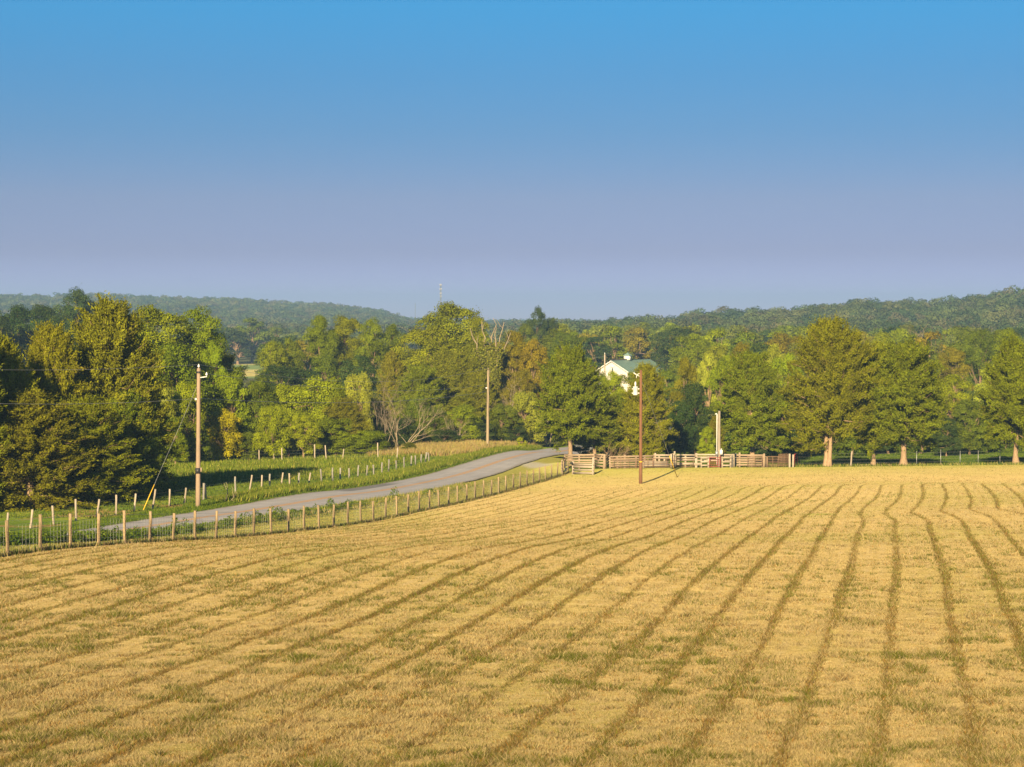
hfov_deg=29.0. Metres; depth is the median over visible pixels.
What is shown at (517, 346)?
broadleaf tree
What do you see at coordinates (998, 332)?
broadleaf tree
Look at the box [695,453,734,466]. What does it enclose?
board fence
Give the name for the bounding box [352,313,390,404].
broadleaf tree
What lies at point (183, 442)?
broadleaf tree
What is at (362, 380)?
broadleaf tree
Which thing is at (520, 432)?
broadleaf tree
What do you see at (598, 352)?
broadleaf tree
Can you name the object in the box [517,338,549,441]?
broadleaf tree
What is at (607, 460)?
board fence
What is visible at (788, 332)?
broadleaf tree
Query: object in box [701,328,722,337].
white stem tree
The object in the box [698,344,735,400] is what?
broadleaf tree
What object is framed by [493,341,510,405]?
broadleaf tree
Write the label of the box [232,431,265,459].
broadleaf tree
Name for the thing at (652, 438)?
cedar tree
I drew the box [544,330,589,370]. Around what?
broadleaf tree
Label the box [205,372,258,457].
broadleaf tree
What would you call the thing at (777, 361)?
broadleaf tree
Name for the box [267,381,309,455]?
broadleaf tree
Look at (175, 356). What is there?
broadleaf tree
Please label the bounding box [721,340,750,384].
broadleaf tree
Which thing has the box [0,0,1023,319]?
sky
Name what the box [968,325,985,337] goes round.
broadleaf tree
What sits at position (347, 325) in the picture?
broadleaf tree
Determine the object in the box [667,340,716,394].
broadleaf tree
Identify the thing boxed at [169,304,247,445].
broadleaf tree
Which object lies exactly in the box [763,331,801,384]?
broadleaf tree
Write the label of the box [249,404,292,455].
broadleaf tree
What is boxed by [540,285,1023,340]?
hill forest
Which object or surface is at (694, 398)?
broadleaf tree
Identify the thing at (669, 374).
broadleaf tree
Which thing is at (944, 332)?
broadleaf tree
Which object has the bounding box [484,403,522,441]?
broadleaf tree
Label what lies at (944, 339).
broadleaf tree
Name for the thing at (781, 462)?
grid panel
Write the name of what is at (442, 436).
broadleaf tree
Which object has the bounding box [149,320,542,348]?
valley forest
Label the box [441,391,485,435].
tree
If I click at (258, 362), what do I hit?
broadleaf tree
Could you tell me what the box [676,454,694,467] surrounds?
board fence
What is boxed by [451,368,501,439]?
tree
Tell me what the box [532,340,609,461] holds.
cedar tree
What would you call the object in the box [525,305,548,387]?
tree
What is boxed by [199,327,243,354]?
broadleaf tree
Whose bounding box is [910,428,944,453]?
broadleaf tree
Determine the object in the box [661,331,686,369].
broadleaf tree
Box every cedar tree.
[0,330,40,504]
[0,363,15,495]
[0,386,106,511]
[20,317,95,473]
[53,392,160,504]
[58,346,121,483]
[63,291,188,488]
[103,388,175,496]
[132,332,176,488]
[201,351,252,456]
[285,391,316,453]
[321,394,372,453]
[362,397,393,447]
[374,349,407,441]
[386,362,452,442]
[399,442,417,449]
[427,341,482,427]
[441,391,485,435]
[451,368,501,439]
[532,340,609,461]
[567,382,623,459]
[602,392,635,458]
[612,361,679,460]
[703,416,726,459]
[707,345,794,463]
[774,310,890,466]
[846,335,911,465]
[854,334,957,464]
[969,331,1023,462]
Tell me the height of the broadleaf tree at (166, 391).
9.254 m
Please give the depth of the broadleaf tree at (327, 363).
294.00 m
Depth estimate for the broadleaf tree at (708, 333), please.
411.22 m
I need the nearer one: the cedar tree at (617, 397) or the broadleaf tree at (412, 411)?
the cedar tree at (617, 397)
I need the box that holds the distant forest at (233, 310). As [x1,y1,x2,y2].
[0,292,530,328]
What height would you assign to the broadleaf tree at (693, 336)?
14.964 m
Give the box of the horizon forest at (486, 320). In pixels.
[409,317,604,321]
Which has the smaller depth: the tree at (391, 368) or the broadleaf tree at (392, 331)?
the tree at (391, 368)
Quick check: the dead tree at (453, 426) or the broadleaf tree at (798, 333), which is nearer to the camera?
the dead tree at (453, 426)
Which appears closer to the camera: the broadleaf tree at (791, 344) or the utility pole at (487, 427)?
the utility pole at (487, 427)
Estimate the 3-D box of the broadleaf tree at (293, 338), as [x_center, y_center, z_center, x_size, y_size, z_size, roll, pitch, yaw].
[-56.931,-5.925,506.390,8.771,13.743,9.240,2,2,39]
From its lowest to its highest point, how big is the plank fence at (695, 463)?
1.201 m
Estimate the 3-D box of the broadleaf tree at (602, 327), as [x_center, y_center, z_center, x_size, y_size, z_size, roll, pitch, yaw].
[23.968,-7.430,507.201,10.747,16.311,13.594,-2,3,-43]
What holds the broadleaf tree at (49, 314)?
on the ground at (554, 467)
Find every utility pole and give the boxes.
[195,364,207,506]
[486,368,488,445]
[604,353,605,375]
[632,370,642,483]
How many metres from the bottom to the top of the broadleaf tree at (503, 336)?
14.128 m
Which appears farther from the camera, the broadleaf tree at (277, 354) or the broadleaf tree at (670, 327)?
the broadleaf tree at (670, 327)
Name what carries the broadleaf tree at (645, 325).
on the ground at (554, 467)
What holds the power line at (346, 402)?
attached to the utility pole at (198, 470)
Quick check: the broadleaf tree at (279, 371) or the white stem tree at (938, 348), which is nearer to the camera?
the broadleaf tree at (279, 371)
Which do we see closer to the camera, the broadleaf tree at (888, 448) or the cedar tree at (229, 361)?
the cedar tree at (229, 361)
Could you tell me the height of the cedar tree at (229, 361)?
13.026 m
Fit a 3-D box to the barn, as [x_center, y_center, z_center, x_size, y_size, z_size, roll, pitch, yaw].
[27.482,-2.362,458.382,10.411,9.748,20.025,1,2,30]
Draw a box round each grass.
[0,446,445,518]
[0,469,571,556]
[0,473,561,553]
[4,443,543,536]
[365,439,538,456]
[576,440,1023,468]
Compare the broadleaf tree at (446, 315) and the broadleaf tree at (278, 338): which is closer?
the broadleaf tree at (446, 315)
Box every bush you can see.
[517,437,526,445]
[572,443,592,456]
[660,435,681,456]
[723,435,749,453]
[755,443,779,457]
[789,433,823,456]
[823,437,858,454]
[906,436,926,452]
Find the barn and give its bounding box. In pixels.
[597,353,665,393]
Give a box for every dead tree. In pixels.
[366,375,410,445]
[376,399,448,447]
[443,416,470,440]
[490,375,522,424]
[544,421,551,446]
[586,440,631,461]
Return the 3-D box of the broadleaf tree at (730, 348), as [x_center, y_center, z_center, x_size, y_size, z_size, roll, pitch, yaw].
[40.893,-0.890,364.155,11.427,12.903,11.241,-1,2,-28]
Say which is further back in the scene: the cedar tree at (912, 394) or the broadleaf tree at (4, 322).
the broadleaf tree at (4, 322)
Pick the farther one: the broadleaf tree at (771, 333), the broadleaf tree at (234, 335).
the broadleaf tree at (234, 335)
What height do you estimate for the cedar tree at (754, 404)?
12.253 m
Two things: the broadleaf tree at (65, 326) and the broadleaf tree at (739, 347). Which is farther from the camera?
the broadleaf tree at (65, 326)
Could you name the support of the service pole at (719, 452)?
on the ground at (554, 467)
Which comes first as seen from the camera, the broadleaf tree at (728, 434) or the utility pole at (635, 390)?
the utility pole at (635, 390)
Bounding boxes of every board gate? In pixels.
[572,457,594,474]
[595,454,605,468]
[701,456,708,467]
[721,456,731,467]
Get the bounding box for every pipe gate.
[613,458,635,467]
[636,458,652,467]
[653,458,679,466]
[680,458,692,466]
[709,457,719,466]
[747,456,762,465]
[794,453,797,465]
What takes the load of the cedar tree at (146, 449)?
on the ground at (554, 467)
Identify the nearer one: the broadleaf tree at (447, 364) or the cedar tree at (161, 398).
the cedar tree at (161, 398)
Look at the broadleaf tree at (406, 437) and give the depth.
227.63 m
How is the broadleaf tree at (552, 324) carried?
on the ground at (554, 467)
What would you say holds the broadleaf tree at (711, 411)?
on the ground at (554, 467)
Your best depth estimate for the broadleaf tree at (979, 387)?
262.00 m
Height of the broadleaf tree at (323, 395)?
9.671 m
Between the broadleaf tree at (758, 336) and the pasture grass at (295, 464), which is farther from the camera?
the broadleaf tree at (758, 336)
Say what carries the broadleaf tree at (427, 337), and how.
on the ground at (554, 467)
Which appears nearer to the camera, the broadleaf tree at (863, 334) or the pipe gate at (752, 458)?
the pipe gate at (752, 458)
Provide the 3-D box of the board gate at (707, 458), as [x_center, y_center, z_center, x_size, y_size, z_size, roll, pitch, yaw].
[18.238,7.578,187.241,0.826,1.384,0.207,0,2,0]
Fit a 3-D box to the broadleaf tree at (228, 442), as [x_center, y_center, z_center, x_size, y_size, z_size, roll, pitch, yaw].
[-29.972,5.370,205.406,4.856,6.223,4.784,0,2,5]
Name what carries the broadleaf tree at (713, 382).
on the ground at (554, 467)
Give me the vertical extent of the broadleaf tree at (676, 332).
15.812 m
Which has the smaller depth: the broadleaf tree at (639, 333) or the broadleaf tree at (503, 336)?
the broadleaf tree at (639, 333)
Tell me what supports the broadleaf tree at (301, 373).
on the ground at (554, 467)
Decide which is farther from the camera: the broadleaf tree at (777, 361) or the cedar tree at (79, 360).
the broadleaf tree at (777, 361)
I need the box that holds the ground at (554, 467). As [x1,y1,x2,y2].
[0,323,1023,766]
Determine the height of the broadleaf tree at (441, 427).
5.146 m
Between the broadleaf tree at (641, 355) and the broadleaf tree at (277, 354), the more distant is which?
the broadleaf tree at (641, 355)
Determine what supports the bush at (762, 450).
on the ground at (554, 467)
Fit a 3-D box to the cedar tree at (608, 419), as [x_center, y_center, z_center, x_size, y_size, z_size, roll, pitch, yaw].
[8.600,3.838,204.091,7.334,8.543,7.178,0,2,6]
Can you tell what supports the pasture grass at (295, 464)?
on the ground at (554, 467)
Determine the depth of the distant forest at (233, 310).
1810.77 m
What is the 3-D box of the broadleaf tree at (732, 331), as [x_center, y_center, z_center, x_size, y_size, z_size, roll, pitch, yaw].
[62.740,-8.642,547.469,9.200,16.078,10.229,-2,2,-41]
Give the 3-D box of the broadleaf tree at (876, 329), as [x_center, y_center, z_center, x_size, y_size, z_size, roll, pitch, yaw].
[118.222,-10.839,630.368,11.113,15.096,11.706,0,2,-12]
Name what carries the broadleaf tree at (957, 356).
on the ground at (554, 467)
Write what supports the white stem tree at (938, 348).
on the ground at (554, 467)
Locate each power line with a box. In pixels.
[0,398,197,403]
[76,364,197,369]
[199,364,485,381]
[201,391,486,402]
[212,374,487,390]
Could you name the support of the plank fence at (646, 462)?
on the ground at (554, 467)
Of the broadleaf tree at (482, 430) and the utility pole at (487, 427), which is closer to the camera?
the utility pole at (487, 427)
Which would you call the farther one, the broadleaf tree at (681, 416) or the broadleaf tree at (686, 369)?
the broadleaf tree at (686, 369)
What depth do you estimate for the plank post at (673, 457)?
187.38 m
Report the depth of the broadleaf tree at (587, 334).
491.38 m
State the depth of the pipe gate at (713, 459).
186.92 m
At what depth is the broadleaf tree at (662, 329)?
591.14 m
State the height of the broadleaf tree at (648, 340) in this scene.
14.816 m
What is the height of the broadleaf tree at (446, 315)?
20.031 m
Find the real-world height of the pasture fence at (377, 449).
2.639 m
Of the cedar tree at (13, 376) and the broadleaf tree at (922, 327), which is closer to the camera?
the cedar tree at (13, 376)
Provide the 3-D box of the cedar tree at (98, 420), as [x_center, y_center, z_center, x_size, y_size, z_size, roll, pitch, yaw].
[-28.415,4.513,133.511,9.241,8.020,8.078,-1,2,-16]
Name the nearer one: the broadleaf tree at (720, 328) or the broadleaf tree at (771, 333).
the broadleaf tree at (771, 333)
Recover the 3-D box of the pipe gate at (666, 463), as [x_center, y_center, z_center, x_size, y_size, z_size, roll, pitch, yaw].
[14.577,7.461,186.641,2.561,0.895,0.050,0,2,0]
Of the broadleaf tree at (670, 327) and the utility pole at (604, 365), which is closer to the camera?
the utility pole at (604, 365)
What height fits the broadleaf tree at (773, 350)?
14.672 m
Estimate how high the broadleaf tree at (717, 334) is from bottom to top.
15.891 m
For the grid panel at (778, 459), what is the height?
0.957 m
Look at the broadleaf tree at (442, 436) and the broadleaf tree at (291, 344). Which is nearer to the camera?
the broadleaf tree at (442, 436)
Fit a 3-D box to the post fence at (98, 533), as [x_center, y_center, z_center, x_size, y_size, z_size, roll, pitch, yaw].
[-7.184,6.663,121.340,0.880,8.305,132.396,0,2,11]
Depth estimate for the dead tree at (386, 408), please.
222.18 m
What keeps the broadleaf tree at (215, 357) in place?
on the ground at (554, 467)
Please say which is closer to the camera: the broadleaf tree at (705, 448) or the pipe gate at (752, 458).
the pipe gate at (752, 458)
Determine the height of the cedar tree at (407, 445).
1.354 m
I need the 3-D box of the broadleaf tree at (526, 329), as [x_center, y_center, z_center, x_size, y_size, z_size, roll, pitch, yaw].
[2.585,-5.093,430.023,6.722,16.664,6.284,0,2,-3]
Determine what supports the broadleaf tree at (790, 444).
on the ground at (554, 467)
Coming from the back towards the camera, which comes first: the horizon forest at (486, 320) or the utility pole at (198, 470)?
the horizon forest at (486, 320)
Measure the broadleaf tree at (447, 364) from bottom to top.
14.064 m
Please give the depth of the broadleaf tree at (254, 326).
764.01 m
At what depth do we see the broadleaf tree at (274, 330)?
798.92 m
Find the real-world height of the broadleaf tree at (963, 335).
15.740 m
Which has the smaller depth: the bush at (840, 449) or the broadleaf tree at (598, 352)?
the bush at (840, 449)
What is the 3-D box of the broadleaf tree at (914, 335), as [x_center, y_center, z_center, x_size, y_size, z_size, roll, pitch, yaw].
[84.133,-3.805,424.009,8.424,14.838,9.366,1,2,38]
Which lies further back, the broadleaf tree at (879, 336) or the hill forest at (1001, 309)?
the hill forest at (1001, 309)
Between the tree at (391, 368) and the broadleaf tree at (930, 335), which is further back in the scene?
the broadleaf tree at (930, 335)
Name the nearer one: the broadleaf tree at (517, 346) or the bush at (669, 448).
the bush at (669, 448)
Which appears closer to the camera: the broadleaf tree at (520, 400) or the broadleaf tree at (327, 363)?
the broadleaf tree at (520, 400)
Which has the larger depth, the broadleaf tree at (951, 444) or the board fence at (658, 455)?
the broadleaf tree at (951, 444)
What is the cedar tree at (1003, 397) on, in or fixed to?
on the ground at (554, 467)
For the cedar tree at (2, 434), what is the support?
on the ground at (554, 467)
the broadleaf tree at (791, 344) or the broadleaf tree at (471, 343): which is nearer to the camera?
the broadleaf tree at (471, 343)
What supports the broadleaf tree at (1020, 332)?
on the ground at (554, 467)
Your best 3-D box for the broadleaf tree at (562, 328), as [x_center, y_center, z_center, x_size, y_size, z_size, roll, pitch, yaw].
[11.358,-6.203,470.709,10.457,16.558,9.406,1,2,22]
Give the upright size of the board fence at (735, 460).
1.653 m
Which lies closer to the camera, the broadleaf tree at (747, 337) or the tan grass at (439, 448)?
the tan grass at (439, 448)
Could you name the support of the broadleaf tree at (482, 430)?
on the ground at (554, 467)
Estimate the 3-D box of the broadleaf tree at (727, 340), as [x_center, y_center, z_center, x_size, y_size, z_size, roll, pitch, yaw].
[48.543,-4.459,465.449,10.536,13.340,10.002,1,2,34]
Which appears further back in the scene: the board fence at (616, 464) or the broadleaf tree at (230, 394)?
the broadleaf tree at (230, 394)
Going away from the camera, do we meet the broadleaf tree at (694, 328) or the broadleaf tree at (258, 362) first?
the broadleaf tree at (258, 362)
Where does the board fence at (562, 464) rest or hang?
on the ground at (554, 467)
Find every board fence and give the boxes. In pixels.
[561,457,564,472]
[564,454,594,468]
[605,453,609,468]
[609,454,654,468]
[654,453,669,467]
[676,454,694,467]
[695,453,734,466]
[731,453,736,466]
[736,452,762,466]
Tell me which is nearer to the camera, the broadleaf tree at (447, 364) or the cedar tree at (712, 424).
the cedar tree at (712, 424)
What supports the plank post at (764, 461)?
on the ground at (554, 467)
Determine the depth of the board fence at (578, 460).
189.52 m
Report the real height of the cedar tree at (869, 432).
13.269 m
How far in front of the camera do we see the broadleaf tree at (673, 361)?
438.47 m
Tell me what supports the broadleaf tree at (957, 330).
on the ground at (554, 467)
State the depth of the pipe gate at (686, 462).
187.03 m
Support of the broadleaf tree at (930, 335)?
on the ground at (554, 467)
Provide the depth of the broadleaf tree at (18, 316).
342.58 m
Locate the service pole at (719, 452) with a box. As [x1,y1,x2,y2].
[715,411,722,465]
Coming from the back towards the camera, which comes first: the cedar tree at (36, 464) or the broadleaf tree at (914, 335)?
the broadleaf tree at (914, 335)
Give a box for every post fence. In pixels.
[1,460,568,555]
[6,452,429,527]
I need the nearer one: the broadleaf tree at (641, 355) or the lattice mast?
the broadleaf tree at (641, 355)
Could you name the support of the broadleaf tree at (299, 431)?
on the ground at (554, 467)
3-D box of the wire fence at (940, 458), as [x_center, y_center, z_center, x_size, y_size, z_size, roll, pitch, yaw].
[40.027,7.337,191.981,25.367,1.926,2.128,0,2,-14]
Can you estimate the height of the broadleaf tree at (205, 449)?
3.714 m
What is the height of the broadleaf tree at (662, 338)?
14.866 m
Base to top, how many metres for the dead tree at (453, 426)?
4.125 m
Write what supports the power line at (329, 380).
attached to the utility pole at (198, 470)
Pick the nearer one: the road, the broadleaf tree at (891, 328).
the road
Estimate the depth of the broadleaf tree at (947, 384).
245.43 m
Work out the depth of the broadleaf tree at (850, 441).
239.27 m
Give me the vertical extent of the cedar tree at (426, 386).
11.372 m
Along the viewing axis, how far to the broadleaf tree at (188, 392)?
198.42 m
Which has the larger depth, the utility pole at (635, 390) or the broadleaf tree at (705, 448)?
the broadleaf tree at (705, 448)
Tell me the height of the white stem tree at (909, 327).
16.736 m
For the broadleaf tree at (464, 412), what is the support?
on the ground at (554, 467)
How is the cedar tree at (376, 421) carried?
on the ground at (554, 467)
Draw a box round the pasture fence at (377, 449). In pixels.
[225,443,397,459]
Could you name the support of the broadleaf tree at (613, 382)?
on the ground at (554, 467)
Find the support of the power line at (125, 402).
attached to the utility pole at (198, 470)
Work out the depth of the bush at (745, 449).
235.27 m
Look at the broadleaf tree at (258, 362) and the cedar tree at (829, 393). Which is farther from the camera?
the broadleaf tree at (258, 362)
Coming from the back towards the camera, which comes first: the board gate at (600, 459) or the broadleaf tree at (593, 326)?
the broadleaf tree at (593, 326)
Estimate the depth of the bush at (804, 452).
239.05 m
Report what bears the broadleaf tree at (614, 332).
on the ground at (554, 467)
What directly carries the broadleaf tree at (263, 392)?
on the ground at (554, 467)
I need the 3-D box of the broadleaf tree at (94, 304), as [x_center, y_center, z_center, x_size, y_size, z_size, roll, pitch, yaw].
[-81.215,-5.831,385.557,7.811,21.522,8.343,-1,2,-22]
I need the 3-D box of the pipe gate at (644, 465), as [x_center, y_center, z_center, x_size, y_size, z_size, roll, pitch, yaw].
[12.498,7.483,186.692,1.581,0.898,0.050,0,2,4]
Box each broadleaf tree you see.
[0,310,23,359]
[1,303,45,372]
[18,302,69,365]
[37,317,82,349]
[51,286,93,347]
[87,298,98,315]
[133,303,211,424]
[153,339,223,460]
[158,382,179,447]
[164,416,189,463]
[167,380,207,461]
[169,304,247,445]
[184,430,211,461]
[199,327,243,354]
[200,340,227,458]
[202,408,245,459]
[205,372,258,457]
[221,330,254,363]
[227,317,276,362]
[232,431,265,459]
[238,373,283,456]
[249,364,296,407]
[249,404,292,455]
[252,339,285,379]
[255,329,269,345]
[256,340,292,418]
[257,335,287,368]
[263,327,284,341]
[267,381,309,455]
[276,338,306,381]
[278,366,323,413]
[282,415,324,457]
[283,335,305,361]
[283,375,348,454]
[284,332,308,339]
[286,339,315,381]
[299,313,340,385]
[300,354,347,396]
[313,417,360,454]
[324,314,365,387]
[338,354,381,406]
[340,429,390,452]
[344,372,374,430]
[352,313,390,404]
[378,324,407,364]
[384,417,424,445]
[390,324,461,375]
[404,300,489,369]
[405,395,437,439]
[414,407,455,442]
[424,429,461,442]
[444,403,483,440]
[459,314,489,370]
[465,422,496,441]
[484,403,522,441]
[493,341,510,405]
[498,331,515,356]
[499,330,533,410]
[499,368,539,424]
[499,424,529,442]
[508,390,546,441]
[516,323,539,371]
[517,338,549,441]
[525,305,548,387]
[535,328,569,376]
[541,315,558,344]
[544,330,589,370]
[556,324,577,336]
[577,335,613,368]
[578,331,606,368]
[582,325,596,332]
[589,324,622,357]
[596,326,635,365]
[601,370,625,401]
[616,371,635,393]
[620,325,654,358]
[621,324,640,352]
[625,335,649,358]
[629,329,654,354]
[637,322,652,342]
[647,327,659,333]
[649,330,674,365]
[654,327,691,372]
[658,368,681,419]
[659,322,675,331]
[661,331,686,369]
[661,399,697,456]
[664,323,681,333]
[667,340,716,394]
[668,332,719,373]
[668,336,687,382]
[668,356,698,456]
[676,377,711,456]
[682,323,701,335]
[690,328,724,362]
[691,406,717,452]
[696,351,721,415]
[696,426,715,459]
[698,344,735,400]
[702,328,731,346]
[705,354,732,449]
[709,325,726,342]
[712,337,731,343]
[717,344,746,358]
[720,413,744,456]
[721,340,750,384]
[724,325,744,341]
[729,330,758,350]
[746,331,763,343]
[747,329,772,341]
[749,342,770,353]
[760,341,786,387]
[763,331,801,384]
[766,394,803,460]
[767,328,790,341]
[770,351,804,453]
[772,325,794,332]
[784,335,812,409]
[785,324,804,336]
[785,325,810,353]
[833,430,867,456]
[857,329,869,341]
[868,326,889,334]
[870,329,890,352]
[877,436,915,453]
[882,324,900,336]
[889,326,909,344]
[898,331,922,345]
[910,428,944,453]
[913,324,933,341]
[915,329,948,386]
[927,340,978,393]
[932,334,955,346]
[932,416,962,455]
[933,347,974,412]
[933,372,979,452]
[937,327,955,344]
[943,325,973,372]
[952,399,989,454]
[956,328,985,347]
[961,328,999,408]
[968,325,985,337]
[969,418,1004,452]
[972,364,994,424]
[977,328,1022,382]
[991,327,1019,363]
[1015,327,1023,338]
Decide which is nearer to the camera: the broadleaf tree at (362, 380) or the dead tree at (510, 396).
the broadleaf tree at (362, 380)
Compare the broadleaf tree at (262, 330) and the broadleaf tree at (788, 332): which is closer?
the broadleaf tree at (788, 332)
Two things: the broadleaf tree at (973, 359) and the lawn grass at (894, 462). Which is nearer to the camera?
the lawn grass at (894, 462)
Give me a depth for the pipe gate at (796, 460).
190.24 m
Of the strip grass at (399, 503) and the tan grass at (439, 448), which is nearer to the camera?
the strip grass at (399, 503)
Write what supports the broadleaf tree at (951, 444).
on the ground at (554, 467)
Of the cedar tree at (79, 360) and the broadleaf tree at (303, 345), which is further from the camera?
the broadleaf tree at (303, 345)
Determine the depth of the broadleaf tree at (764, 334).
586.39 m
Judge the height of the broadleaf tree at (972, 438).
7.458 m
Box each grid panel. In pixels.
[767,456,788,465]
[779,454,787,465]
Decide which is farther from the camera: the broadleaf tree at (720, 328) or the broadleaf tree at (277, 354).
the broadleaf tree at (720, 328)
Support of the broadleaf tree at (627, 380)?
on the ground at (554, 467)
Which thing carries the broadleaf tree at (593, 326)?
on the ground at (554, 467)
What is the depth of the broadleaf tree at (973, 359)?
329.08 m
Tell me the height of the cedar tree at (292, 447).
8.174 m
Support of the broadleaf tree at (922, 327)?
on the ground at (554, 467)
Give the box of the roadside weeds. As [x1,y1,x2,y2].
[0,481,476,545]
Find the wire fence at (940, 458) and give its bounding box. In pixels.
[850,450,994,465]
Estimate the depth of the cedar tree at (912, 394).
187.95 m
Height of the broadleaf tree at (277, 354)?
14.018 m
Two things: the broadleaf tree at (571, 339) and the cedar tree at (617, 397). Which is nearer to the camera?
the cedar tree at (617, 397)
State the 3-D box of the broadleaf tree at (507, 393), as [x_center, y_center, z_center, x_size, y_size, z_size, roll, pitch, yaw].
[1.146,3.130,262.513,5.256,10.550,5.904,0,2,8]
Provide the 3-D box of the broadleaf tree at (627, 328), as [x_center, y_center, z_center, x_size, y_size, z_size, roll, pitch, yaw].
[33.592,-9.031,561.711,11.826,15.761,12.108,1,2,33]
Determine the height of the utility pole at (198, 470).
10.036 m
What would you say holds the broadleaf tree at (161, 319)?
on the ground at (554, 467)
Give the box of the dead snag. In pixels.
[470,318,510,410]
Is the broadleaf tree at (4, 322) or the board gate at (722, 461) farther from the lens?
the broadleaf tree at (4, 322)
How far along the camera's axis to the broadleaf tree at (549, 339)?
374.58 m
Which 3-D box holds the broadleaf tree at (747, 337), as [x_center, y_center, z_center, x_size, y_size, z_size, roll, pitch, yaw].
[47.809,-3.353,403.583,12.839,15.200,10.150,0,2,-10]
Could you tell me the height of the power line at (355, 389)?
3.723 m
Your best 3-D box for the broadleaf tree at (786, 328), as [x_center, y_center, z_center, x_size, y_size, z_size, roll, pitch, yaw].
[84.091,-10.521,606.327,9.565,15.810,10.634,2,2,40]
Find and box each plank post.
[670,451,675,467]
[763,453,767,466]
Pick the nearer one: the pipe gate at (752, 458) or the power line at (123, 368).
the power line at (123, 368)
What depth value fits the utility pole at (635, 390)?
163.09 m
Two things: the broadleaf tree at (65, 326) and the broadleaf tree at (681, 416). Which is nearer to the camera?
the broadleaf tree at (681, 416)
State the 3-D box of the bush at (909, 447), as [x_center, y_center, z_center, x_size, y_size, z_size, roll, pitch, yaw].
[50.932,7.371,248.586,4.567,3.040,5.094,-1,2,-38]
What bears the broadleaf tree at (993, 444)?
on the ground at (554, 467)
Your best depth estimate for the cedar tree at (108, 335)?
140.85 m
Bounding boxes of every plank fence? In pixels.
[642,461,667,467]
[693,458,700,467]
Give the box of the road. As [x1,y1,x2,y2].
[65,427,670,534]
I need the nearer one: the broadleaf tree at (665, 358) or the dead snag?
the dead snag
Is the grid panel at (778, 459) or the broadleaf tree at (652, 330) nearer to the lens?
the grid panel at (778, 459)
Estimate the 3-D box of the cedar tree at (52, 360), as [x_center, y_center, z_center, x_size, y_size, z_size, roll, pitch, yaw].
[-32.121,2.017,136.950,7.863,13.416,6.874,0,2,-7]
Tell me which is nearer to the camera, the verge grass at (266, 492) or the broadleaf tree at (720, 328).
the verge grass at (266, 492)
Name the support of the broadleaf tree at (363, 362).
on the ground at (554, 467)
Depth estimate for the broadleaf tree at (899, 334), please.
412.27 m
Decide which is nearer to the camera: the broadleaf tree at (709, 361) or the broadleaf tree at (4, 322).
the broadleaf tree at (709, 361)
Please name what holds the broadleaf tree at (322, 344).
on the ground at (554, 467)
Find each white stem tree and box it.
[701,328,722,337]
[894,322,926,343]
[927,342,944,399]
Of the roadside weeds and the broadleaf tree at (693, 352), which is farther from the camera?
the broadleaf tree at (693, 352)
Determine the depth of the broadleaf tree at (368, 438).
211.27 m
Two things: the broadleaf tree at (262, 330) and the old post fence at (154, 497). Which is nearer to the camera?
the old post fence at (154, 497)
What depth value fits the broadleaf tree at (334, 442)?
211.09 m
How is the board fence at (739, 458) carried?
on the ground at (554, 467)
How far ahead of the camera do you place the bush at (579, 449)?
214.08 m
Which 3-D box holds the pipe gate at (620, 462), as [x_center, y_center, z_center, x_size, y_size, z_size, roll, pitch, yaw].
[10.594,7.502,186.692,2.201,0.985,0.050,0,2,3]
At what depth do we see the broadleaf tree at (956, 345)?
345.47 m
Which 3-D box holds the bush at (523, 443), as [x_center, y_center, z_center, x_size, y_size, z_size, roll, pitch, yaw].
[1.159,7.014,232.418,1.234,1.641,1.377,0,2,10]
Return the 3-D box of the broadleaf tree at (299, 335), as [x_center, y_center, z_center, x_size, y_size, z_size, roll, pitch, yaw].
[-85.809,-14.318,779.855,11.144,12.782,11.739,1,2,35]
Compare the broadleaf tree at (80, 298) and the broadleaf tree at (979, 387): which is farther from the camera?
the broadleaf tree at (80, 298)
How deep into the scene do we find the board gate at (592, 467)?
182.32 m
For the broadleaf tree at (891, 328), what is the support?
on the ground at (554, 467)
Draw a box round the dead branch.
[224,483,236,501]
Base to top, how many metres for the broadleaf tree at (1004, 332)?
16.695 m
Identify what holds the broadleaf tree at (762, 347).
on the ground at (554, 467)
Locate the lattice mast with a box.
[440,284,441,308]

